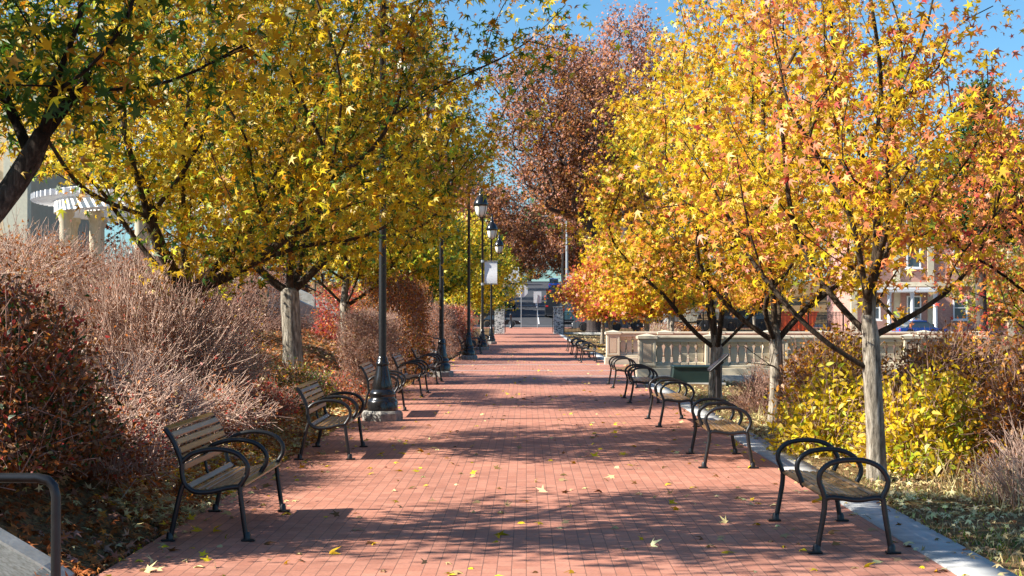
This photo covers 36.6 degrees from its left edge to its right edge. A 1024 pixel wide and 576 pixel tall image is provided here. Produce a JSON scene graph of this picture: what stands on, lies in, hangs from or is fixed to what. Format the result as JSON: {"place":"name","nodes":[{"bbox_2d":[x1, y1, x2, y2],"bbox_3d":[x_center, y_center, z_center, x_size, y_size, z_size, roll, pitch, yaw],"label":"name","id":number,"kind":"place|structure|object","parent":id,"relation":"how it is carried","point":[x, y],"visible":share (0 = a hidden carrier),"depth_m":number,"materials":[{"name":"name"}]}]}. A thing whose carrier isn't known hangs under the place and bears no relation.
{"place":"outdoors","nodes":[
{"label":"outdoors","id":0,"kind":"place"},
{"bbox_2d":[0,281,1023,575],"bbox_3d":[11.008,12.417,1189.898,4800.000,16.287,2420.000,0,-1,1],"label":"ground","id":1,"kind":"structure","parent":0,"point":[32,517],"depth_m":13.20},
{"bbox_2d":[0,473,60,575],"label":"handrail","id":2,"kind":"object","parent":1,"relation":"on","point":[50,483],"visible":1,"depth_m":8.29,"materials":[{"name":"black metal"}]},
{"bbox_2d":[0,528,74,575],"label":"stair wall","id":3,"kind":"structure","parent":1,"relation":"on","point":[14,551],"depth_m":9.96,"materials":[{"name":"concrete"}]},
{"bbox_2d":[0,23,102,271],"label":"stucco building","id":4,"kind":"structure","parent":1,"relation":"on","point":[27,207],"depth_m":65.43,"materials":[{"name":"beige paint"}]},
{"bbox_2d":[0,209,128,336],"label":"shrub","id":5,"kind":"object","parent":1,"relation":"on","point":[40,275],"visible":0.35,"depth_m":20.81,"materials":[{"name":"brown plant"}]},
{"bbox_2d":[0,219,137,300],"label":"shrub","id":6,"kind":"object","parent":1,"relation":"on","point":[56,257],"visible":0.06,"depth_m":33.07,"materials":[{"name":"brown plant"}]},
{"bbox_2d":[0,261,142,490],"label":"shrub","id":7,"kind":"object","parent":1,"relation":"on","point":[71,422],"visible":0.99,"depth_m":11.62,"materials":[{"name":"brown plant"}]},
{"bbox_2d":[2,220,179,323],"bbox_3d":[-7.404,-0.158,27.649,4.019,2.107,5.828,0,-1,1],"label":"shrub","id":8,"kind":"object","parent":1,"relation":"on","point":[118,257],"visible":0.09,"depth_m":27.11,"materials":[{"name":"brown plant"}]},
{"bbox_2d":[8,3,182,257],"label":"oak tree","id":9,"kind":"object","parent":1,"relation":"on","point":[108,227],"visible":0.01,"depth_m":78.62,"materials":[{"name":"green plant"}]},
{"bbox_2d":[35,369,198,501],"bbox_3d":[-3.630,1.280,13.720,1.780,1.109,2.476,0,-1,1],"label":"shrub","id":10,"kind":"object","parent":1,"relation":"on","point":[145,456],"visible":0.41,"depth_m":13.36,"materials":[{"name":"brown plant"}]},
{"bbox_2d":[30,337,238,451],"bbox_3d":[-4.119,1.135,15.679,2.537,1.292,3.495,0,-1,1],"label":"shrub","id":11,"kind":"object","parent":1,"relation":"on","point":[168,400],"visible":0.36,"depth_m":15.49,"materials":[{"name":"brown plant"}]},
{"bbox_2d":[30,183,238,289],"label":"pergola","id":12,"kind":"object","parent":1,"relation":"on","point":[54,198],"visible":0.27,"depth_m":45.78,"materials":[{"name":"white paint"}]},
{"bbox_2d":[39,220,280,401],"bbox_3d":[-4.528,0.398,19.663,3.433,2.575,3.043,0,-1,-23],"label":"shrub","id":13,"kind":"object","parent":1,"relation":"on","point":[161,320],"visible":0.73,"depth_m":19.19,"materials":[{"name":"brown plant"}]},
{"bbox_2d":[0,0,345,222],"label":"sweetgum tree","id":14,"kind":"object","parent":1,"relation":"on","point":[57,97],"visible":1,"depth_m":11.49,"materials":[{"name":"green plant"}]},
{"bbox_2d":[0,318,415,575],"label":"fallen leaves","id":15,"kind":"object","parent":1,"relation":"on","point":[98,512],"visible":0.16,"depth_m":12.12,"materials":[{"name":"brown plant"}]},
{"bbox_2d":[153,362,295,445],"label":"shrub","id":16,"kind":"object","parent":1,"relation":"on","point":[244,412],"visible":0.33,"depth_m":18.06,"materials":[{"name":"brown plant"}]},
{"bbox_2d":[135,66,348,304],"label":"oak tree","id":17,"kind":"object","parent":1,"relation":"on","point":[282,265],"visible":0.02,"depth_m":83.15,"materials":[{"name":"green plant"}]},
{"bbox_2d":[202,281,285,388],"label":"shrub","id":18,"kind":"object","parent":1,"relation":"on","point":[242,319],"visible":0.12,"depth_m":22.87,"materials":[{"name":"brown plant"}]},
{"bbox_2d":[192,250,328,342],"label":"shrub","id":19,"kind":"object","parent":1,"relation":"on","point":[273,323],"visible":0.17,"depth_m":33.84,"materials":[{"name":"red plant"}]},
{"bbox_2d":[209,361,312,422],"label":"shrub","id":20,"kind":"object","parent":1,"relation":"on","point":[282,399],"visible":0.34,"depth_m":21.10,"materials":[{"name":"brown plant"}]},
{"bbox_2d":[262,355,347,413],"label":"shrub","id":21,"kind":"object","parent":1,"relation":"on","point":[297,378],"visible":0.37,"depth_m":24.00,"materials":[{"name":"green plant"}]},
{"bbox_2d":[259,184,356,296],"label":"oak tree","id":22,"kind":"object","parent":1,"relation":"on","point":[306,289],"visible":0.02,"depth_m":210.07,"materials":[{"name":"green plant"}]},
{"bbox_2d":[0,0,630,394],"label":"sweetgum tree","id":23,"kind":"object","parent":1,"relation":"on","point":[177,192],"visible":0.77,"depth_m":19.27,"materials":[{"name":"yellow plant"}]},
{"bbox_2d":[93,0,568,373],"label":"sweetgum tree","id":24,"kind":"object","parent":1,"relation":"on","point":[291,320],"visible":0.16,"depth_m":28.81,"materials":[{"name":"yellow plant"}]},
{"bbox_2d":[305,276,375,341],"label":"shrub","id":25,"kind":"object","parent":1,"relation":"on","point":[327,325],"visible":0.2,"depth_m":42.53,"materials":[{"name":"red plant"}]},
{"bbox_2d":[322,365,368,406],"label":"shrub","id":26,"kind":"object","parent":1,"relation":"on","point":[348,387],"visible":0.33,"depth_m":27.25,"materials":[{"name":"brown plant"}]},
{"bbox_2d":[268,288,430,373],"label":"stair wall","id":27,"kind":"structure","parent":1,"relation":"on","point":[305,306],"depth_m":44.35,"materials":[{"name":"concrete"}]},
{"bbox_2d":[219,47,513,347],"bbox_3d":[-4.190,-2.202,38.023,7.343,8.134,6.155,0,-1,19],"label":"sweetgum tree","id":28,"kind":"object","parent":1,"relation":"on","point":[345,303],"visible":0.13,"depth_m":38.13,"materials":[{"name":"yellow plant"}]},
{"bbox_2d":[327,298,414,393],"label":"clipped hedge","id":29,"kind":"object","parent":1,"relation":"on","point":[361,330],"visible":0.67,"depth_m":30.97,"materials":[{"name":"brown plant"}]},
{"bbox_2d":[310,174,468,291],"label":"sweetgum tree","id":30,"kind":"object","parent":1,"relation":"on","point":[430,255],"visible":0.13,"depth_m":57.85,"materials":[{"name":"yellow plant"}]},
{"bbox_2d":[353,269,440,379],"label":"clipped hedge","id":31,"kind":"object","parent":1,"relation":"on","point":[407,296],"visible":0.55,"depth_m":38.29,"materials":[{"name":"brown plant"}]},
{"bbox_2d":[333,171,476,317],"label":"sweetgum tree","id":32,"kind":"object","parent":1,"relation":"on","point":[457,261],"depth_m":67.04,"materials":[{"name":"yellow plant"}]},
{"bbox_2d":[330,3,481,309],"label":"oak tree","id":33,"kind":"object","parent":1,"relation":"on","point":[365,47],"visible":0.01,"depth_m":131.48,"materials":[{"name":"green plant"}]},
{"bbox_2d":[401,297,464,357],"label":"clipped hedge","id":34,"kind":"object","parent":1,"relation":"on","point":[450,335],"visible":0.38,"depth_m":56.28,"materials":[{"name":"brown plant"}]},
{"bbox_2d":[429,302,478,351],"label":"clipped hedge","id":35,"kind":"object","parent":1,"relation":"on","point":[462,323],"visible":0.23,"depth_m":71.01,"materials":[{"name":"brown plant"}]},
{"bbox_2d":[425,193,496,323],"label":"sweetgum tree","id":36,"kind":"object","parent":1,"relation":"on","point":[461,280],"visible":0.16,"depth_m":84.22,"materials":[{"name":"yellow plant"}]},
{"bbox_2d":[420,154,531,305],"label":"oak tree","id":37,"kind":"object","parent":1,"relation":"on","point":[493,192],"visible":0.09,"depth_m":233.72,"materials":[{"name":"brown plant"}]},
{"bbox_2d":[433,207,527,309],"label":"sweetgum tree","id":38,"kind":"object","parent":1,"relation":"on","point":[503,275],"visible":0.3,"depth_m":100.49,"materials":[{"name":"yellow plant"}]},
{"bbox_2d":[450,184,520,305],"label":"oak tree","id":39,"kind":"object","parent":1,"relation":"on","point":[462,210],"visible":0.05,"depth_m":211.70,"materials":[{"name":"brown plant"}]},
{"bbox_2d":[438,212,539,332],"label":"sweetgum tree","id":40,"kind":"object","parent":1,"relation":"on","point":[512,292],"visible":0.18,"depth_m":120.93,"materials":[{"name":"yellow plant"}]},
{"bbox_2d":[495,307,505,333],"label":"gate pillar","id":41,"kind":"structure","parent":1,"relation":"on","point":[500,322],"depth_m":139.55,"materials":[{"name":"stone"}]},
{"bbox_2d":[471,183,549,282],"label":"oak tree","id":42,"kind":"object","parent":1,"relation":"on","point":[527,248],"visible":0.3,"depth_m":375.86,"materials":[{"name":"brown plant"}]},
{"bbox_2d":[106,345,970,575],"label":"fallen leaves","id":43,"kind":"object","parent":1,"relation":"on","point":[147,569],"visible":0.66,"depth_m":14.03,"materials":[{"name":"yellow plant"}]},
{"bbox_2d":[510,203,574,280],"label":"oak tree","id":44,"kind":"object","parent":1,"relation":"on","point":[538,275],"visible":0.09,"depth_m":445.93,"materials":[{"name":"brown plant"}]},
{"bbox_2d":[463,25,684,331],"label":"oak tree","id":45,"kind":"object","parent":1,"relation":"on","point":[572,135],"visible":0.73,"depth_m":147.37,"materials":[{"name":"brown plant"}]},
{"bbox_2d":[564,332,604,334],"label":"fence footing","id":46,"kind":"object","parent":1,"relation":"on","point":[590,333],"visible":0.15,"depth_m":139.65,"materials":[{"name":"concrete"}]},
{"bbox_2d":[563,310,846,333],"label":"iron fence","id":47,"kind":"object","parent":46,"relation":"on","point":[598,326],"visible":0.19,"depth_m":139.78,"materials":[{"name":"black metal"}]},
{"bbox_2d":[544,236,625,343],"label":"sweetgum tree","id":48,"kind":"object","parent":1,"relation":"on","point":[588,316],"visible":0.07,"depth_m":97.83,"materials":[{"name":"orange plant"}]},
{"bbox_2d":[515,134,669,283],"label":"oak tree","id":49,"kind":"object","parent":1,"relation":"on","point":[575,251],"visible":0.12,"depth_m":237.82,"materials":[{"name":"orange plant"}]},
{"bbox_2d":[546,224,653,330],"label":"sweetgum tree","id":50,"kind":"object","parent":1,"relation":"on","point":[587,304],"visible":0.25,"depth_m":84.67,"materials":[{"name":"orange plant"}]},
{"bbox_2d":[539,0,704,326],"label":"oak tree","id":51,"kind":"object","parent":1,"relation":"on","point":[633,62],"visible":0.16,"depth_m":176.47,"materials":[{"name":"brown plant"}]},
{"bbox_2d":[581,215,700,331],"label":"sweetgum tree","id":52,"kind":"object","parent":1,"relation":"on","point":[622,303],"visible":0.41,"depth_m":71.44,"materials":[{"name":"yellow plant"}]},
{"bbox_2d":[629,247,714,331],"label":"sweetgum tree","id":53,"kind":"object","parent":1,"relation":"on","point":[672,320],"visible":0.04,"depth_m":91.36,"materials":[{"name":"orange plant"}]},
{"bbox_2d":[631,303,718,330],"bbox_3d":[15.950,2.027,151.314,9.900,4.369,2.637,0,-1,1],"label":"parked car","id":54,"kind":"object","parent":1,"relation":"on","point":[686,317],"visible":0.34,"depth_m":150.17,"materials":[{"name":"paint"}]},
{"bbox_2d":[665,365,725,384],"bbox_3d":[4.503,2.138,38.132,1.400,0.470,1.000,0,-1,1],"label":"utility box","id":55,"kind":"object","parent":1,"relation":"on","point":[693,374],"visible":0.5,"depth_m":37.73,"materials":[{"name":"green paint"}]},
{"bbox_2d":[533,0,865,396],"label":"sweetgum tree","id":56,"kind":"object","parent":1,"relation":"on","point":[715,345],"visible":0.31,"depth_m":31.56,"materials":[{"name":"yellow plant"}]},
{"bbox_2d":[615,104,783,318],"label":"oak tree","id":57,"kind":"object","parent":1,"relation":"on","point":[690,210],"visible":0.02,"depth_m":198.07,"materials":[{"name":"brown plant"}]},
{"bbox_2d":[707,354,728,411],"bbox_3d":[3.611,1.690,27.145,0.337,1.074,0.400,0,-1,1],"label":"reading panel","id":58,"kind":"object","parent":1,"relation":"on","point":[717,364],"visible":0.86,"depth_m":27.11,"materials":[{"name":"black paint"}]},
{"bbox_2d":[724,306,771,330],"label":"parked car","id":59,"kind":"object","parent":1,"relation":"on","point":[742,314],"visible":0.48,"depth_m":150.78,"materials":[{"name":"paint"}]},
{"bbox_2d":[730,258,783,331],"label":"tree","id":60,"kind":"object","parent":1,"relation":"on","point":[745,296],"visible":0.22,"depth_m":131.17,"materials":[{"name":"yellow plant"}]},
{"bbox_2d":[726,358,795,414],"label":"shrub","id":61,"kind":"object","parent":1,"relation":"on","point":[741,400],"visible":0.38,"depth_m":26.98,"materials":[{"name":"brown plant"}]},
{"bbox_2d":[604,330,984,364],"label":"balustrade","id":62,"kind":"object","parent":1,"relation":"on","point":[614,345],"visible":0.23,"depth_m":53.11,"materials":[{"name":"stone"}]},
{"bbox_2d":[582,0,1010,423],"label":"sweetgum tree","id":63,"kind":"object","parent":1,"relation":"on","point":[775,336],"visible":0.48,"depth_m":24.01,"materials":[{"name":"yellow plant"}]},
{"bbox_2d":[780,311,818,331],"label":"orange container","id":64,"kind":"object","parent":1,"relation":"on","point":[795,326],"visible":0.27,"depth_m":147.32,"materials":[{"name":"paint"}]},
{"bbox_2d":[635,334,989,376],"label":"balustrade","id":65,"kind":"object","parent":1,"relation":"on","point":[649,353],"visible":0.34,"depth_m":41.78,"materials":[{"name":"stone"}]},
{"bbox_2d":[758,348,891,457],"bbox_3d":[4.051,1.575,19.353,2.006,1.687,2.056,-1,-1,31],"label":"shrub","id":66,"kind":"object","parent":1,"relation":"on","point":[813,420],"visible":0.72,"depth_m":19.09,"materials":[{"name":"yellow plant"}]},
{"bbox_2d":[632,376,1017,575],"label":"path kerb","id":67,"kind":"structure","parent":1,"relation":"on","point":[939,551],"depth_m":12.27,"materials":[{"name":"concrete"}]},
{"bbox_2d":[758,323,891,424],"bbox_3d":[5.051,1.482,23.924,2.452,2.057,2.597,0,-1,1],"label":"shrub","id":68,"kind":"object","parent":1,"relation":"on","point":[823,352],"visible":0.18,"depth_m":23.81,"materials":[{"name":"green plant"}]},
{"bbox_2d":[633,0,1023,480],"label":"sweetgum tree","id":69,"kind":"object","parent":1,"relation":"on","point":[867,327],"visible":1,"depth_m":15.97,"materials":[{"name":"yellow plant"}]},
{"bbox_2d":[758,319,903,400],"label":"shrub","id":70,"kind":"object","parent":1,"relation":"on","point":[845,339],"visible":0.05,"depth_m":27.82,"materials":[{"name":"brown plant"}]},
{"bbox_2d":[647,376,1023,574],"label":"fallen leaves","id":71,"kind":"object","parent":1,"relation":"on","point":[945,505],"visible":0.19,"depth_m":14.36,"materials":[{"name":"brown plant"}]},
{"bbox_2d":[655,376,1023,575],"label":"grass","id":72,"kind":"structure","parent":1,"relation":"on","point":[976,536],"depth_m":13.61,"materials":[{"name":"green plant"}]},
{"bbox_2d":[892,320,948,331],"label":"parked car","id":73,"kind":"object","parent":1,"relation":"on","point":[921,324],"visible":0.2,"depth_m":129.85,"materials":[{"name":"blue paint"}]},
{"bbox_2d":[840,349,1007,479],"bbox_3d":[4.782,1.517,17.502,2.021,1.662,2.088,0,-1,1],"label":"shrub","id":74,"kind":"object","parent":1,"relation":"on","point":[933,427],"visible":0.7,"depth_m":17.17,"materials":[{"name":"yellow plant"}]},
{"bbox_2d":[883,313,1009,386],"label":"shrub","id":75,"kind":"object","parent":1,"relation":"on","point":[908,351],"visible":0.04,"depth_m":30.43,"materials":[{"name":"brown plant"}]},
{"bbox_2d":[882,319,1015,437],"bbox_3d":[5.703,1.439,19.942,2.363,2.091,2.423,0,-1,1],"label":"shrub","id":76,"kind":"object","parent":1,"relation":"on","point":[969,357],"visible":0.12,"depth_m":19.80,"materials":[{"name":"brown plant"}]},
{"bbox_2d":[886,321,1014,406],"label":"shrub","id":77,"kind":"object","parent":1,"relation":"on","point":[941,345],"depth_m":21.60,"materials":[{"name":"brown plant"}]},
{"bbox_2d":[899,70,1023,361],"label":"orange maple","id":78,"kind":"object","parent":1,"relation":"on","point":[993,270],"visible":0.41,"depth_m":27.52,"materials":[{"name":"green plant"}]},
{"bbox_2d":[906,440,1023,517],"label":"grass","id":79,"kind":"structure","parent":1,"relation":"on","point":[963,479],"depth_m":15.28,"materials":[{"name":"beige plant"}]},
{"bbox_2d":[907,72,1023,331],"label":"maple tree","id":80,"kind":"object","parent":1,"relation":"on","point":[981,302],"visible":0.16,"depth_m":55.40,"materials":[{"name":"orange plant"}]},
{"bbox_2d":[924,230,1023,332],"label":"broadleaf tree","id":81,"kind":"object","parent":1,"relation":"on","point":[992,291],"visible":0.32,"depth_m":75.67,"materials":[{"name":"orange plant"}]},
{"bbox_2d":[942,315,1023,480],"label":"shrub","id":82,"kind":"object","parent":1,"relation":"on","point":[1013,400],"visible":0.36,"depth_m":16.87,"materials":[{"name":"brown plant"}]},
{"bbox_2d":[958,407,1023,509],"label":"shrub","id":83,"kind":"object","parent":1,"relation":"on","point":[1017,467],"visible":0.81,"depth_m":14.53,"materials":[{"name":"brown plant"}]},
{"bbox_2d":[973,297,1023,443],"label":"shrub","id":84,"kind":"object","parent":1,"relation":"on","point":[1015,342],"visible":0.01,"depth_m":19.69,"materials":[{"name":"brown plant"}]},
{"bbox_2d":[0,0,1023,281],"label":"sky","id":85,"kind":"structure","parent":0,"point":[993,40],"materials":[{"name":"blue"}]},
{"bbox_2d":[97,328,956,575],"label":"path","id":86,"kind":"structure","parent":0,"point":[447,525],"depth_m":14.30,"materials":[{"name":"brick"}]},
{"bbox_2d":[161,412,290,541],"bbox_3d":[-2.307,1.509,12.700,0.720,0.877,1.800,0,-1,1],"label":"park bench","id":87,"kind":"object","parent":86,"relation":"on","point":[238,478],"visible":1,"depth_m":12.42,"materials":[{"name":"black paint"}]},
{"bbox_2d":[294,380,367,459],"bbox_3d":[-2.217,1.609,19.194,0.720,0.877,1.800,0,-1,0],"label":"park bench","id":88,"kind":"object","parent":86,"relation":"on","point":[330,422],"visible":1,"depth_m":18.89,"materials":[{"name":"black paint"}]},
{"bbox_2d":[359,362,408,417],"bbox_3d":[-2.180,1.721,26.494,0.720,0.877,1.800,0,-1,0],"label":"park bench","id":89,"kind":"object","parent":86,"relation":"on","point":[399,387],"visible":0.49,"depth_m":26.31,"materials":[{"name":"black paint"}]},
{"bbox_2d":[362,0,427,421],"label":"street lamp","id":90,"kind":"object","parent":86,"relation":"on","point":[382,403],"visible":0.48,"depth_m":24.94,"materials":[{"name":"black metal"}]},
{"bbox_2d":[391,353,430,396],"bbox_3d":[-2.123,1.814,32.599,0.720,0.877,1.800,0,-1,1],"label":"park bench","id":91,"kind":"object","parent":86,"relation":"on","point":[406,374],"visible":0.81,"depth_m":32.44,"materials":[{"name":"black paint"}]},
{"bbox_2d":[411,347,442,384],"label":"park bench","id":92,"kind":"object","parent":86,"relation":"on","point":[437,364],"visible":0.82,"depth_m":37.34,"materials":[{"name":"black paint"}]},
{"bbox_2d":[429,127,466,376],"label":"street lamp","id":93,"kind":"object","parent":86,"relation":"on","point":[445,366],"visible":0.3,"depth_m":41.96,"materials":[{"name":"black metal"}]},
{"bbox_2d":[460,184,487,359],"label":"street lamp","id":94,"kind":"object","parent":86,"relation":"on","point":[480,205],"visible":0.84,"depth_m":59.25,"materials":[{"name":"black metal"}]},
{"bbox_2d":[476,213,497,349],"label":"street lamp","id":95,"kind":"object","parent":86,"relation":"on","point":[491,228],"visible":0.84,"depth_m":75.97,"materials":[{"name":"black metal"}]},
{"bbox_2d":[481,260,497,284],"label":"banner","id":96,"kind":"object","parent":95,"relation":"hanging from","point":[490,271],"visible":1,"depth_m":76.03,"materials":[{"name":"fabric"}]},
{"bbox_2d":[487,232,503,343],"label":"street lamp","id":97,"kind":"object","parent":86,"relation":"on","point":[498,250],"visible":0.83,"depth_m":92.94,"materials":[{"name":"black metal"}]},
{"bbox_2d":[607,356,639,387],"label":"backless bench","id":98,"kind":"object","parent":86,"relation":"on","point":[616,369],"visible":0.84,"depth_m":36.21,"materials":[{"name":"black paint"}]},
{"bbox_2d":[621,364,661,402],"bbox_3d":[2.540,1.871,30.552,0.676,0.700,1.802,0,-1,1],"label":"backless bench","id":99,"kind":"object","parent":86,"relation":"on","point":[644,380],"visible":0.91,"depth_m":30.37,"materials":[{"name":"black paint"}]},
{"bbox_2d":[644,376,699,426],"bbox_3d":[2.503,1.777,24.409,0.676,0.700,1.802,0,-1,-1],"label":"backless bench","id":100,"kind":"object","parent":86,"relation":"on","point":[677,397],"visible":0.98,"depth_m":24.24,"materials":[{"name":"black paint"}]},
{"bbox_2d":[686,397,758,468],"bbox_3d":[2.446,1.681,18.198,0.676,0.700,1.802,0,-1,2],"label":"backless bench","id":101,"kind":"object","parent":86,"relation":"on","point":[729,426],"visible":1,"depth_m":17.83,"materials":[{"name":"black paint"}]},
{"bbox_2d":[767,438,901,553],"bbox_3d":[2.474,1.588,12.087,0.676,0.700,1.802,0,-1,0],"label":"backless bench","id":102,"kind":"object","parent":86,"relation":"on","point":[827,485],"visible":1,"depth_m":11.69,"materials":[{"name":"black paint"}]},
{"bbox_2d":[489,281,584,325],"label":"hill road","id":103,"kind":"structure","parent":0,"point":[529,312],"depth_m":223.67,"materials":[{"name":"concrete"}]},
{"bbox_2d":[545,289,559,316],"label":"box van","id":104,"kind":"object","parent":103,"relation":"on","point":[549,305],"visible":0.56,"depth_m":200.86,"materials":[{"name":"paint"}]},
{"bbox_2d":[552,306,562,333],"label":"gate pillar","id":105,"kind":"structure","parent":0,"point":[558,319],"depth_m":139.50,"materials":[{"name":"stone"}]},
{"bbox_2d":[820,155,1023,335],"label":"brick building","id":106,"kind":"structure","parent":0,"point":[910,299],"depth_m":137.68,"materials":[{"name":"brick"}]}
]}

